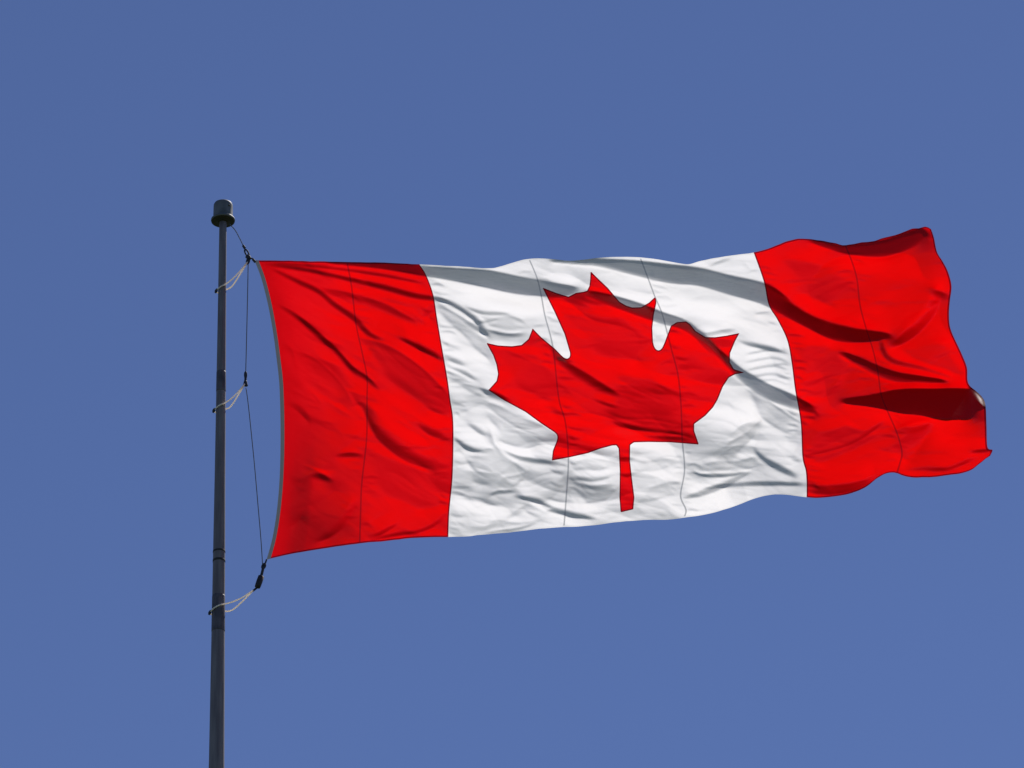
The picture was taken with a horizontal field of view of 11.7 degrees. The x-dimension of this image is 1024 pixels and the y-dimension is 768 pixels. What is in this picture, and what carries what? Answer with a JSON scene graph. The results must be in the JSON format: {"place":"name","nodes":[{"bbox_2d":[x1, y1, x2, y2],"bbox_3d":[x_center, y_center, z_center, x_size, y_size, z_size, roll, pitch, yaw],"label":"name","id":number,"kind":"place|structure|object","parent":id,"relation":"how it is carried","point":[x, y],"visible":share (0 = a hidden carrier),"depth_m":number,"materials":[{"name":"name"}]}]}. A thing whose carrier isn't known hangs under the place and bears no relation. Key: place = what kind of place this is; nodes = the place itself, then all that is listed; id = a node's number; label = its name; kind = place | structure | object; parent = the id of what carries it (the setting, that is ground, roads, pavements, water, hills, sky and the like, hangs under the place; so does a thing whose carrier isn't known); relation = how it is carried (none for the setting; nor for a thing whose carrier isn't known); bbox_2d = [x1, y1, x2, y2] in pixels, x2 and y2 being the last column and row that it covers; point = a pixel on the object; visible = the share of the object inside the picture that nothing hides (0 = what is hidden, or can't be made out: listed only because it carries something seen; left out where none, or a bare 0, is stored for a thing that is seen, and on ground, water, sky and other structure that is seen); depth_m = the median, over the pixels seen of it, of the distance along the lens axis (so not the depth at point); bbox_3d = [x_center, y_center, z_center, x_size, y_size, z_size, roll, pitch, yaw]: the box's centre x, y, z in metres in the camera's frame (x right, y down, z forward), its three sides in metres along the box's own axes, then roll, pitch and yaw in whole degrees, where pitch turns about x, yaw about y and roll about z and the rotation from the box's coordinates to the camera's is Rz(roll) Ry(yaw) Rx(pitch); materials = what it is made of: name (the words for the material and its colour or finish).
{"place":"outdoors","nodes":[
{"label":"outdoors","id":0,"kind":"place"},
{"bbox_2d":[0,0,1023,767],"label":"sky","id":1,"kind":"structure","parent":0,"point":[880,624],"materials":[{"name":"blue"}]},
{"label":"ground","id":2,"kind":"structure","parent":0,"visible":0},
{"bbox_2d":[209,199,234,767],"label":"flagpole","id":3,"kind":"object","parent":2,"relation":"on","point":[222,218],"visible":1,"depth_m":42.43,"materials":[{"name":"metal"}]},
{"bbox_2d":[212,384,244,412],"bbox_3d":[-2.444,0.119,43.098,0.265,0.285,0.120,-12,-33,18],"label":"rope loop","id":4,"kind":"object","parent":3,"relation":"attached to","point":[238,393],"visible":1,"depth_m":43.11,"materials":[{"name":"grey fabric"}]},
{"bbox_2d":[208,590,252,614],"bbox_3d":[-2.365,1.848,42.088,0.380,0.229,0.147,-1,-31,0],"label":"rope loop","id":5,"kind":"object","parent":3,"relation":"attached to","point":[246,595],"visible":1,"depth_m":42.07,"materials":[{"name":"grey fabric"}]},
{"bbox_2d":[215,262,247,292],"bbox_3d":[-2.455,-0.923,43.754,0.289,0.317,0.108,-1,-31,0],"label":"rope loop","id":6,"kind":"object","parent":3,"relation":"attached to","point":[240,272],"visible":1,"depth_m":43.73,"materials":[{"name":"grey fabric"}]},
{"bbox_2d":[229,224,262,563],"bbox_3d":[-2.298,0.059,43.162,0.319,3.442,0.008,-1,-31,0],"label":"halyard","id":7,"kind":"object","parent":3,"relation":"hanging from","point":[247,399],"visible":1,"depth_m":43.07,"materials":[{"name":"black fabric"}]},
{"bbox_2d":[243,371,247,386],"bbox_3d":[-2.305,-0.045,43.225,0.046,0.152,0.027,-1,-31,0],"label":"snap hook","id":8,"kind":"object","parent":7,"relation":"hanging from","point":[245,380],"visible":1,"depth_m":43.21,"materials":[{"name":"grey metal"}]},
{"bbox_2d":[242,245,255,264],"bbox_3d":[-2.307,-1.134,43.879,0.127,0.205,0.041,-1,-31,0],"label":"snap hook","id":9,"kind":"object","parent":7,"relation":"hanging from","point":[248,257],"visible":1,"depth_m":43.85,"materials":[{"name":"grey metal"}]},
{"bbox_2d":[260,559,266,575],"bbox_3d":[-2.099,1.553,42.261,0.063,0.163,0.023,-1,-31,0],"label":"snap hook","id":10,"kind":"object","parent":7,"relation":"hanging from","point":[263,566],"visible":1,"depth_m":42.26,"materials":[{"name":"grey metal"}]},
{"bbox_2d":[253,575,263,591],"bbox_3d":[-2.143,1.685,42.183,0.102,0.154,0.054,-1,-31,0],"label":"counterweight","id":11,"kind":"object","parent":10,"relation":"hanging from","point":[259,581],"visible":1,"depth_m":42.17,"materials":[{"name":"black metal"}]},
{"bbox_2d":[255,227,991,558],"bbox_3d":[0.948,0.084,43.035,6.359,3.037,0.835,-1,-31,0],"label":"flag","id":12,"kind":"object","parent":3,"relation":"attached to","point":[419,401],"visible":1,"depth_m":43.09,"materials":[{"name":"red fabric"}]}
]}

